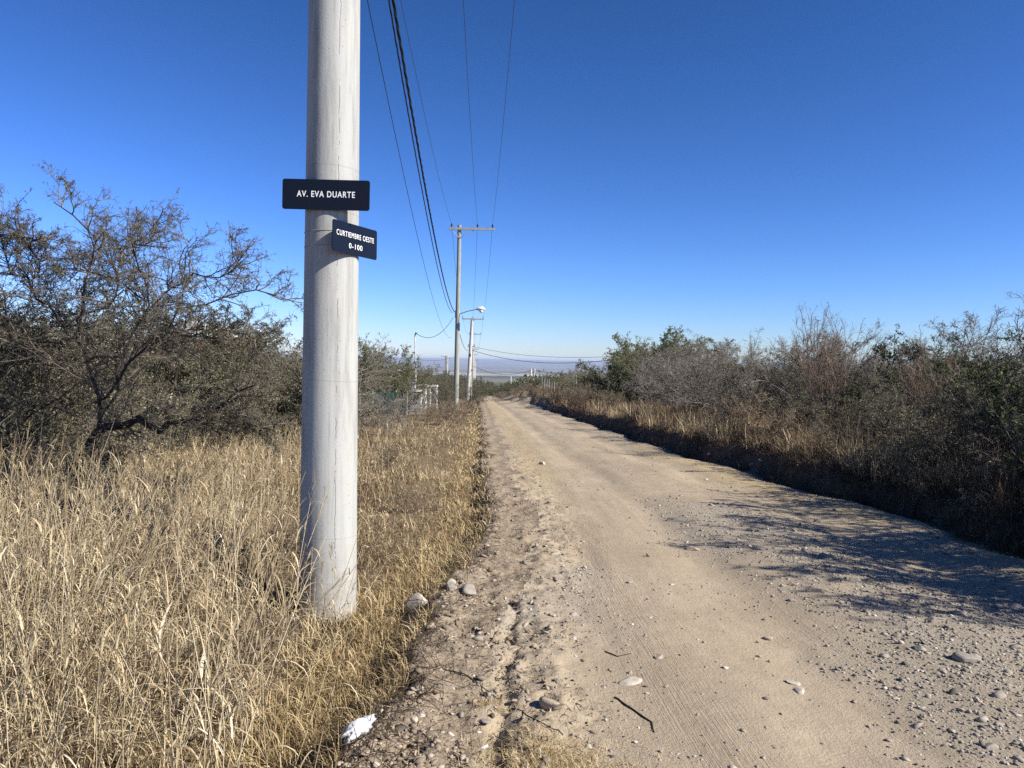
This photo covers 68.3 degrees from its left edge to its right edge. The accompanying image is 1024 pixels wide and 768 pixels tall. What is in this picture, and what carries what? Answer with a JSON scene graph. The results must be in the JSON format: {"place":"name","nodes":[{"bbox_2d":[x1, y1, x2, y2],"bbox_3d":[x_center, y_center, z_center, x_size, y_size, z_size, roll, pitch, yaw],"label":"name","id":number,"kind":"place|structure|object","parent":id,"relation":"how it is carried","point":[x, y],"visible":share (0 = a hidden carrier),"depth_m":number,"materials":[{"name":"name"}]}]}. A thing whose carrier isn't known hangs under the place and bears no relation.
{"place":"outdoors","nodes":[
{"label":"outdoors","id":0,"kind":"place"},
{"bbox_2d":[0,365,1023,767],"bbox_3d":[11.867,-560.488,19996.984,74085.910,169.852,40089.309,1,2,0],"label":"ground","id":1,"kind":"structure","parent":0,"point":[508,567],"depth_m":8.07,"materials":[{"name":"soil"}]},
{"bbox_2d":[0,368,61,445],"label":"thorn bush","id":2,"kind":"object","parent":1,"relation":"on","point":[26,380],"visible":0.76,"depth_m":8.97,"materials":[{"name":"green plant"}]},
{"bbox_2d":[0,434,110,508],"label":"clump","id":3,"kind":"object","parent":1,"relation":"on","point":[9,453],"visible":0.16,"depth_m":8.17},
{"bbox_2d":[0,486,111,562],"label":"dry grass","id":4,"kind":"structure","parent":1,"relation":"on","point":[46,495],"depth_m":6.54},
{"bbox_2d":[0,313,144,464],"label":"thorn bush","id":5,"kind":"object","parent":1,"relation":"on","point":[33,385],"visible":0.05,"depth_m":12.90,"materials":[{"name":"green plant"}]},
{"bbox_2d":[0,255,176,460],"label":"thorn bush","id":6,"kind":"object","parent":1,"relation":"on","point":[27,388],"visible":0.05,"depth_m":13.37,"materials":[{"name":"green plant"}]},
{"bbox_2d":[0,254,182,497],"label":"thorn bush","id":7,"kind":"object","parent":1,"relation":"on","point":[57,420],"visible":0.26,"depth_m":10.75,"materials":[{"name":"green plant"}]},
{"bbox_2d":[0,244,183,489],"bbox_3d":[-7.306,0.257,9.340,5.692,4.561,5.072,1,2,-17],"label":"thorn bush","id":8,"kind":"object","parent":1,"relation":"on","point":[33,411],"visible":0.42,"depth_m":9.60,"materials":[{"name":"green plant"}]},
{"bbox_2d":[4,535,199,632],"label":"dry grass","id":9,"kind":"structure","parent":1,"relation":"on","point":[128,561],"depth_m":4.97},
{"bbox_2d":[9,313,219,453],"bbox_3d":[-8.668,0.345,16.084,4.828,3.868,4.302,1,2,9],"label":"thorn bush","id":10,"kind":"object","parent":1,"relation":"on","point":[152,390],"visible":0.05,"depth_m":15.44,"materials":[{"name":"green plant"}]},
{"bbox_2d":[3,292,239,456],"bbox_3d":[-8.880,-0.052,16.362,5.642,4.066,5.779,0,2,-31],"label":"thorn bush","id":11,"kind":"object","parent":1,"relation":"on","point":[201,347],"visible":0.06,"depth_m":15.82,"materials":[{"name":"green plant"}]},
{"bbox_2d":[21,322,233,458],"bbox_3d":[-7.709,0.440,14.959,4.676,3.746,4.166,3,3,42],"label":"thorn bush","id":12,"kind":"object","parent":1,"relation":"on","point":[186,367],"visible":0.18,"depth_m":14.78,"materials":[{"name":"green plant"}]},
{"bbox_2d":[93,462,208,541],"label":"dry grass","id":13,"kind":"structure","parent":1,"relation":"on","point":[158,495],"depth_m":7.67,"materials":[{"name":"plant"}]},
{"bbox_2d":[0,159,303,515],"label":"thorn tree","id":14,"kind":"object","parent":1,"relation":"on","point":[132,238],"visible":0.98,"depth_m":7.95,"materials":[{"name":"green plant"}]},
{"bbox_2d":[87,295,302,450],"bbox_3d":[-7.101,-0.011,17.518,5.628,3.960,5.495,3,3,44],"label":"thorn bush","id":15,"kind":"object","parent":1,"relation":"on","point":[208,387],"visible":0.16,"depth_m":16.35,"materials":[{"name":"green plant"}]},
{"bbox_2d":[145,321,262,383],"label":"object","id":16,"kind":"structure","parent":1,"relation":"on","point":[200,344],"depth_m":40.01,"materials":[{"name":"plant"}]},
{"bbox_2d":[121,516,298,603],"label":"dry grass","id":17,"kind":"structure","parent":1,"relation":"on","point":[221,558],"depth_m":5.42,"materials":[{"name":"plant"}]},
{"bbox_2d":[119,337,301,449],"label":"thorn bush","id":18,"kind":"object","parent":1,"relation":"on","point":[239,368],"visible":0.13,"depth_m":16.47,"materials":[{"name":"green plant"}]},
{"bbox_2d":[148,600,302,744],"bbox_3d":[-1.483,1.488,3.990,0.759,0.662,1.197,0,2,-18],"label":"clump","id":19,"kind":"object","parent":1,"relation":"on","point":[247,639],"visible":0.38,"depth_m":4.07,"materials":[{"name":"plant"}]},
{"bbox_2d":[0,398,483,767],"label":"dry grass","id":20,"kind":"structure","parent":1,"relation":"on","point":[25,762],"depth_m":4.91,"materials":[{"name":"plant"}]},
{"bbox_2d":[145,321,360,443],"bbox_3d":[-6.475,0.326,18.759,5.082,4.072,4.528,0,2,-32],"label":"thorn bush","id":21,"kind":"object","parent":1,"relation":"on","point":[285,376],"visible":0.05,"depth_m":17.97,"materials":[{"name":"green plant"}]},
{"bbox_2d":[207,504,299,564],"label":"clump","id":22,"kind":"object","parent":1,"relation":"on","point":[290,529],"visible":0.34,"depth_m":6.67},
{"bbox_2d":[166,319,378,450],"bbox_3d":[-5.305,0.412,17.160,4.302,3.868,4.828,2,2,27],"label":"thorn bush","id":23,"kind":"object","parent":1,"relation":"on","point":[276,401],"visible":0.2,"depth_m":16.37,"materials":[{"name":"green plant"}]},
{"bbox_2d":[223,350,380,441],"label":"thorn bush","id":24,"kind":"object","parent":1,"relation":"on","point":[372,411],"visible":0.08,"depth_m":18.83,"materials":[{"name":"green plant"}]},
{"bbox_2d":[221,331,429,438],"bbox_3d":[-5.093,0.325,21.484,5.859,3.743,5.727,1,2,2],"label":"bare shrub","id":25,"kind":"object","parent":1,"relation":"on","point":[379,411],"visible":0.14,"depth_m":21.49,"materials":[{"name":"plant"}]},
{"bbox_2d":[298,0,359,623],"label":"utility pole","id":26,"kind":"object","parent":1,"relation":"on","point":[329,431],"visible":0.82,"depth_m":5.04,"materials":[{"name":"concrete"}]},
{"bbox_2d":[282,179,369,210],"bbox_3d":[-1.224,-1.251,5.156,0.575,0.198,0.379,1,2,0],"label":"street sign","id":27,"kind":"object","parent":26,"relation":"attached to","point":[323,194],"visible":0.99,"depth_m":4.97,"materials":[{"name":"black metal"}]},
{"bbox_2d":[304,219,376,259],"bbox_3d":[-1.227,-0.974,5.169,0.383,0.205,0.500,2,2,24],"label":"street sign","id":28,"kind":"object","parent":26,"relation":"attached to","point":[353,239],"visible":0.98,"depth_m":5.07,"materials":[{"name":"black metal"}]},
{"bbox_2d":[367,0,451,337],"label":"service wire","id":29,"kind":"object","parent":26,"relation":"attached to","point":[396,139],"visible":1,"depth_m":13.09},
{"bbox_2d":[388,0,450,310],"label":"twisted cable","id":30,"kind":"object","parent":26,"relation":"attached to","point":[411,127],"visible":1,"depth_m":12.20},
{"bbox_2d":[391,0,454,311],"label":"twisted cable","id":31,"kind":"object","parent":26,"relation":"attached to","point":[402,57],"visible":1,"depth_m":12.46,"materials":[{"name":"rubber"}]},
{"bbox_2d":[401,2,451,223],"bbox_3d":[-2.632,-8.700,23.168,0.013,1.492,36.897,1,2,-2],"label":"power line","id":32,"kind":"object","parent":26,"relation":"attached to","point":[420,96],"visible":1,"depth_m":20.68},
{"bbox_2d":[463,0,477,223],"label":"power line","id":33,"kind":"object","parent":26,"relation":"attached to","point":[468,93],"visible":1,"depth_m":20.65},
{"bbox_2d":[493,0,514,217],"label":"power line","id":34,"kind":"object","parent":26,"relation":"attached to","point":[505,96],"visible":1,"depth_m":20.60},
{"bbox_2d":[339,714,375,743],"bbox_3d":[-0.650,1.443,3.178,0.096,0.081,0.203,2,8,30],"label":"plastic bag","id":35,"kind":"object","parent":1,"relation":"on","point":[362,725],"visible":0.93,"depth_m":3.15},
{"bbox_2d":[360,390,407,413],"bbox_3d":[-5.748,0.960,34.089,0.134,1.425,2.750,3,2,41],"label":"netting fence","id":36,"kind":"object","parent":1,"relation":"on","point":[393,394],"visible":0.32,"depth_m":34.22,"materials":[{"name":"metal"}]},
{"bbox_2d":[358,347,419,427],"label":"thorn bush","id":37,"kind":"object","parent":1,"relation":"on","point":[375,359],"visible":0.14,"depth_m":26.15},
{"bbox_2d":[362,440,421,473],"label":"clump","id":38,"kind":"object","parent":1,"relation":"on","point":[391,459],"visible":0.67,"depth_m":12.94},
{"bbox_2d":[364,368,422,397],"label":"thorn bush","id":39,"kind":"object","parent":1,"relation":"on","point":[404,380],"visible":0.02,"depth_m":41.68,"materials":[{"name":"green plant"}]},
{"bbox_2d":[358,332,442,407],"bbox_3d":[-7.015,-0.025,35.881,5.805,4.904,5.514,3,2,42],"label":"thorn tree","id":40,"kind":"object","parent":1,"relation":"on","point":[397,384],"visible":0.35,"depth_m":36.14,"materials":[{"name":"green plant"}]},
{"bbox_2d":[383,480,446,519],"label":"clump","id":41,"kind":"object","parent":1,"relation":"on","point":[405,496],"visible":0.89,"depth_m":9.47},
{"bbox_2d":[409,389,421,413],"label":"gate pillar","id":42,"kind":"structure","parent":1,"relation":"on","point":[417,396],"depth_m":36.05,"materials":[{"name":"grey paint"}]},
{"bbox_2d":[405,593,427,613],"bbox_3d":[-0.636,1.536,5.255,0.202,0.171,0.085,-2,-8,17],"label":"rock","id":43,"kind":"object","parent":1,"relation":"on","point":[419,597],"visible":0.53,"depth_m":5.23,"materials":[{"name":"stone"}]},
{"bbox_2d":[415,397,452,422],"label":"shrub","id":44,"kind":"object","parent":1,"relation":"on","point":[431,411],"visible":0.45,"depth_m":29.85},
{"bbox_2d":[406,364,461,398],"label":"thorn bush","id":45,"kind":"object","parent":1,"relation":"on","point":[435,368],"visible":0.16,"depth_m":66.44,"materials":[{"name":"green plant"}]},
{"bbox_2d":[421,376,459,401],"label":"thorn bush","id":46,"kind":"object","parent":1,"relation":"on","point":[442,388],"visible":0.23,"depth_m":57.93,"materials":[{"name":"green plant"}]},
{"bbox_2d":[422,377,463,416],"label":"sparse bush","id":47,"kind":"object","parent":1,"relation":"on","point":[441,398],"visible":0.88,"depth_m":33.12,"materials":[{"name":"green plant"}]},
{"bbox_2d":[282,369,605,395],"bbox_3d":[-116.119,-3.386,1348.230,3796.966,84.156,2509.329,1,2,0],"label":"distant woodland","id":48,"kind":"object","parent":1,"relation":"on","point":[528,379],"depth_m":112.01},
{"bbox_2d":[413,394,477,427],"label":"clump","id":49,"kind":"object","parent":1,"relation":"on","point":[447,417],"visible":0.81,"depth_m":27.15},
{"bbox_2d":[445,579,456,590],"bbox_3d":[-0.444,1.480,5.536,0.086,0.105,0.104,-6,10,-21],"label":"rock","id":50,"kind":"object","parent":1,"relation":"on","point":[450,583],"visible":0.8,"depth_m":5.51,"materials":[{"name":"stone"}]},
{"bbox_2d":[438,370,476,400],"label":"thorn bush","id":51,"kind":"object","parent":1,"relation":"on","point":[462,381],"visible":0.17,"depth_m":83.05,"materials":[{"name":"green plant"}]},
{"bbox_2d":[416,666,498,699],"bbox_3d":[-0.255,1.520,3.909,0.489,0.082,0.138,2,2,25],"label":"stick","id":52,"kind":"object","parent":1,"relation":"on","point":[461,673],"visible":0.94,"depth_m":3.97,"materials":[{"name":"wood"}]},
{"bbox_2d":[328,442,594,767],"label":"dirt clods","id":53,"kind":"object","parent":1,"relation":"on","point":[374,761],"visible":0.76,"depth_m":3.54,"materials":[{"name":"soil"}]},
{"bbox_2d":[462,583,475,594],"bbox_3d":[-0.318,1.489,5.468,0.098,0.084,0.113,0,2,-21],"label":"rock","id":54,"kind":"object","parent":1,"relation":"on","point":[468,588],"visible":0.91,"depth_m":5.45,"materials":[{"name":"grey stone"}]},
{"bbox_2d":[449,224,494,410],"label":"utility pole","id":55,"kind":"object","parent":1,"relation":"on","point":[480,309],"visible":0.96,"depth_m":41.78,"materials":[{"name":"concrete"}]},
{"bbox_2d":[462,316,483,399],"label":"utility pole","id":56,"kind":"object","parent":1,"relation":"on","point":[470,352],"visible":0.92,"depth_m":87.77,"materials":[{"name":"concrete"}]},
{"bbox_2d":[456,377,494,413],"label":"sparse bush","id":57,"kind":"object","parent":1,"relation":"on","point":[474,397],"visible":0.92,"depth_m":38.80,"materials":[{"name":"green plant"}]},
{"bbox_2d":[488,384,508,397],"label":"thorn bush","id":58,"kind":"object","parent":1,"relation":"on","point":[494,390],"visible":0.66,"depth_m":129.71,"materials":[{"name":"green plant"}]},
{"bbox_2d":[500,381,521,396],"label":"thorn bush","id":59,"kind":"object","parent":1,"relation":"on","point":[507,388],"visible":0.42,"depth_m":104.94,"materials":[{"name":"green plant"}]},
{"bbox_2d":[501,387,526,400],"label":"shrub","id":60,"kind":"object","parent":1,"relation":"on","point":[519,392],"visible":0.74,"depth_m":70.09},
{"bbox_2d":[518,381,547,397],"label":"shrub","id":61,"kind":"object","parent":1,"relation":"on","point":[530,389],"visible":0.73,"depth_m":58.76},
{"bbox_2d":[532,370,565,385],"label":"thorn bush","id":62,"kind":"object","parent":1,"relation":"on","point":[536,380],"visible":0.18,"depth_m":78.38,"materials":[{"name":"green plant"}]},
{"bbox_2d":[542,385,579,405],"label":"shrub","id":63,"kind":"object","parent":1,"relation":"on","point":[561,394],"visible":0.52,"depth_m":46.06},
{"bbox_2d":[142,403,987,767],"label":"golden turf","id":64,"kind":"structure","parent":1,"relation":"on","point":[352,679],"depth_m":4.17,"materials":[{"name":"plant"}]},
{"bbox_2d":[557,382,608,404],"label":"shrub","id":65,"kind":"object","parent":1,"relation":"on","point":[585,386],"visible":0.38,"depth_m":43.02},
{"bbox_2d":[565,384,603,406],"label":"shrub","id":66,"kind":"object","parent":1,"relation":"on","point":[582,395],"visible":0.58,"depth_m":38.72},
{"bbox_2d":[563,362,610,390],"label":"thorn bush","id":67,"kind":"object","parent":1,"relation":"on","point":[575,373],"visible":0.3,"depth_m":55.74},
{"bbox_2d":[570,360,617,396],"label":"thorn bush","id":68,"kind":"object","parent":1,"relation":"on","point":[599,376],"visible":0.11,"depth_m":59.16,"materials":[{"name":"green plant"}]},
{"bbox_2d":[551,331,671,400],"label":"thorn tree","id":69,"kind":"object","parent":1,"relation":"on","point":[585,378],"visible":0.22,"depth_m":47.15,"materials":[{"name":"green plant"}]},
{"bbox_2d":[596,385,633,407],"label":"shrub","id":70,"kind":"object","parent":1,"relation":"on","point":[615,398],"visible":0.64,"depth_m":34.73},
{"bbox_2d":[278,429,1014,767],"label":"plant litter","id":71,"kind":"object","parent":1,"relation":"on","point":[420,640],"visible":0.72,"depth_m":3.84,"materials":[{"name":"plant"}]},
{"bbox_2d":[595,329,706,403],"bbox_3d":[9.037,-0.392,40.325,7.463,5.044,7.089,-1,3,-44],"label":"thorn tree","id":72,"kind":"object","parent":1,"relation":"on","point":[623,365],"visible":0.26,"depth_m":39.99,"materials":[{"name":"green plant"}]},
{"bbox_2d":[617,336,705,403],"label":"bare shrub","id":73,"kind":"object","parent":1,"relation":"on","point":[664,377],"visible":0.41,"depth_m":36.60,"materials":[{"name":"plant"}]},
{"bbox_2d":[613,324,738,399],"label":"thorn tree","id":74,"kind":"object","parent":1,"relation":"on","point":[679,340],"visible":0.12,"depth_m":44.06,"materials":[{"name":"green plant"}]},
{"bbox_2d":[621,328,779,410],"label":"bare shrub","id":75,"kind":"object","parent":1,"relation":"on","point":[668,377],"visible":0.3,"depth_m":29.60,"materials":[{"name":"plant"}]},
{"bbox_2d":[641,326,792,416],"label":"bare shrub","id":76,"kind":"object","parent":1,"relation":"on","point":[692,389],"visible":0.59,"depth_m":24.84,"materials":[{"name":"plant"}]},
{"bbox_2d":[688,381,809,434],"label":"shrub","id":77,"kind":"object","parent":1,"relation":"on","point":[736,412],"visible":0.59,"depth_m":18.32,"materials":[{"name":"plant"}]},
{"bbox_2d":[678,336,833,425],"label":"thorn bush","id":78,"kind":"object","parent":1,"relation":"on","point":[736,374],"visible":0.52,"depth_m":20.28,"materials":[{"name":"brown plant"}]},
{"bbox_2d":[523,381,1022,496],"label":"blond tufts","id":79,"kind":"object","parent":1,"relation":"on","point":[651,420],"visible":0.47,"depth_m":13.19,"materials":[{"name":"plant"}]},
{"bbox_2d":[530,378,1023,559],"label":"bank weeds","id":80,"kind":"object","parent":1,"relation":"on","point":[1008,500],"visible":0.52,"depth_m":11.55,"materials":[{"name":"plant"}]},
{"bbox_2d":[750,349,839,411],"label":"bare shrub","id":81,"kind":"object","parent":1,"relation":"on","point":[773,377],"visible":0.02,"depth_m":28.79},
{"bbox_2d":[748,400,850,447],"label":"shrub","id":82,"kind":"object","parent":1,"relation":"on","point":[788,422],"visible":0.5,"depth_m":14.83,"materials":[{"name":"plant"}]},
{"bbox_2d":[737,320,902,423],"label":"bare shrub","id":83,"kind":"object","parent":1,"relation":"on","point":[784,349],"visible":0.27,"depth_m":20.21,"materials":[{"name":"plant"}]},
{"bbox_2d":[787,301,892,428],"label":"twiggy shrub","id":84,"kind":"object","parent":1,"relation":"on","point":[817,369],"visible":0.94,"depth_m":16.08,"materials":[{"name":"plant"}]},
{"bbox_2d":[778,341,915,421],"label":"thorn bush","id":85,"kind":"object","parent":1,"relation":"on","point":[863,376],"visible":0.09,"depth_m":20.95,"materials":[{"name":"green plant"}]},
{"bbox_2d":[787,369,926,450],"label":"thorn bush","id":86,"kind":"object","parent":1,"relation":"on","point":[864,425],"visible":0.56,"depth_m":13.49,"materials":[{"name":"brown plant"}]},
{"bbox_2d":[786,343,939,426],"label":"bare shrub","id":87,"kind":"object","parent":1,"relation":"on","point":[874,361],"visible":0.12,"depth_m":19.56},
{"bbox_2d":[779,290,1023,434],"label":"bare shrub","id":88,"kind":"object","parent":1,"relation":"on","point":[976,345],"visible":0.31,"depth_m":15.44,"materials":[{"name":"plant"}]},
{"bbox_2d":[781,323,1022,435],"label":"evergreen shrub","id":89,"kind":"object","parent":1,"relation":"on","point":[893,379],"visible":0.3,"depth_m":15.43,"materials":[{"name":"green plant"}]},
{"bbox_2d":[835,413,969,472],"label":"shrub","id":90,"kind":"object","parent":1,"relation":"on","point":[907,439],"visible":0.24,"depth_m":11.46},
{"bbox_2d":[880,340,966,441],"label":"twiggy shrub","id":91,"kind":"object","parent":1,"relation":"on","point":[921,385],"visible":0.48,"depth_m":13.19,"materials":[{"name":"plant"}]},
{"bbox_2d":[852,363,1023,512],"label":"thorn bush","id":92,"kind":"object","parent":1,"relation":"on","point":[944,430],"visible":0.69,"depth_m":10.34,"materials":[{"name":"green plant"}]},
{"bbox_2d":[880,327,1023,434],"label":"thorn bush","id":93,"kind":"object","parent":1,"relation":"on","point":[930,347],"visible":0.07,"depth_m":15.41,"materials":[{"name":"green plant"}]},
{"bbox_2d":[908,328,1023,454],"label":"bare shrub","id":94,"kind":"object","parent":1,"relation":"on","point":[957,407],"visible":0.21,"depth_m":12.03,"materials":[{"name":"plant"}]},
{"bbox_2d":[916,328,1023,472],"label":"evergreen shrub","id":95,"kind":"object","parent":1,"relation":"on","point":[976,377],"visible":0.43,"depth_m":11.27,"materials":[{"name":"green plant"}]},
{"bbox_2d":[937,365,1023,556],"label":"thorn tree","id":96,"kind":"object","parent":1,"relation":"on","point":[1013,464],"visible":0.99,"depth_m":7.42,"materials":[{"name":"green plant"}]},
{"bbox_2d":[942,429,1023,530],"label":"shrub","id":97,"kind":"object","parent":1,"relation":"on","point":[970,451],"visible":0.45,"depth_m":8.80,"materials":[{"name":"plant"}]},
{"bbox_2d":[973,344,1023,457],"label":"thorn tree","id":98,"kind":"object","parent":1,"relation":"on","point":[1011,374],"visible":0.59,"depth_m":10.42,"materials":[{"name":"green plant"}]},
{"bbox_2d":[979,375,1023,412],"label":"thorn tree","id":99,"kind":"object","parent":1,"relation":"on","point":[1016,399],"visible":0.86,"depth_m":9.80,"materials":[{"name":"green plant"}]},
{"bbox_2d":[0,0,1023,365],"label":"sky","id":100,"kind":"structure","parent":0,"point":[716,169],"materials":[{"name":"blue"}]},
{"bbox_2d":[282,355,852,369],"bbox_3d":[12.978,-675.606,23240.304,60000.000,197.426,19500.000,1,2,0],"label":"hills","id":101,"kind":"structure","parent":0,"point":[508,363],"depth_m":20527.13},
{"bbox_2d":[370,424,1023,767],"bbox_3d":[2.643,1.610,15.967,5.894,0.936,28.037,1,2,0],"label":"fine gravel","id":102,"kind":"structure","parent":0,"point":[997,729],"depth_m":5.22,"materials":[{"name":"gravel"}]},
{"bbox_2d":[454,394,1023,767],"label":"dirt road","id":103,"kind":"structure","parent":0,"point":[830,722],"depth_m":5.13,"materials":[{"name":"soil"}]},
{"bbox_2d":[539,696,565,709],"bbox_3d":[0.194,1.552,3.649,0.122,0.066,0.072,3,2,34],"label":"rock","id":104,"kind":"object","parent":103,"relation":"on","point":[546,702],"visible":0.96,"depth_m":3.63,"materials":[{"name":"beige stone"}]},
{"bbox_2d":[618,676,641,685],"bbox_3d":[0.634,1.601,4.050,0.135,0.036,0.088,1,12,-5],"label":"rock","id":105,"kind":"object","parent":103,"relation":"on","point":[632,680],"visible":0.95,"depth_m":4.04,"materials":[{"name":"stone"}]},
{"bbox_2d":[614,696,654,731],"bbox_3d":[0.608,1.597,3.662,0.050,0.012,0.391,0,2,-20],"label":"stick","id":106,"kind":"object","parent":103,"relation":"on","point":[625,704],"visible":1,"depth_m":3.68,"materials":[{"name":"wood"}]},
{"bbox_2d":[925,616,945,622],"bbox_3d":[2.944,1.640,5.258,0.155,0.060,0.066,-5,12,-18],"label":"stone","id":107,"kind":"object","parent":103,"relation":"on","point":[932,619],"visible":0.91,"depth_m":5.23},
{"bbox_2d":[951,651,982,662],"bbox_3d":[2.711,1.638,4.518,0.159,0.064,0.114,1,2,-5],"label":"stone","id":108,"kind":"object","parent":103,"relation":"on","point":[961,656],"visible":0.94,"depth_m":4.48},
{"bbox_2d":[982,742,998,748],"bbox_3d":[2.163,1.639,3.416,0.069,0.031,0.054,-1,-5,-9],"label":"stone","id":109,"kind":"object","parent":103,"relation":"on","point":[989,745],"visible":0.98,"depth_m":3.40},
{"bbox_2d":[992,691,1005,697],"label":"stone","id":110,"kind":"object","parent":103,"relation":"on","point":[998,694],"visible":1,"depth_m":3.96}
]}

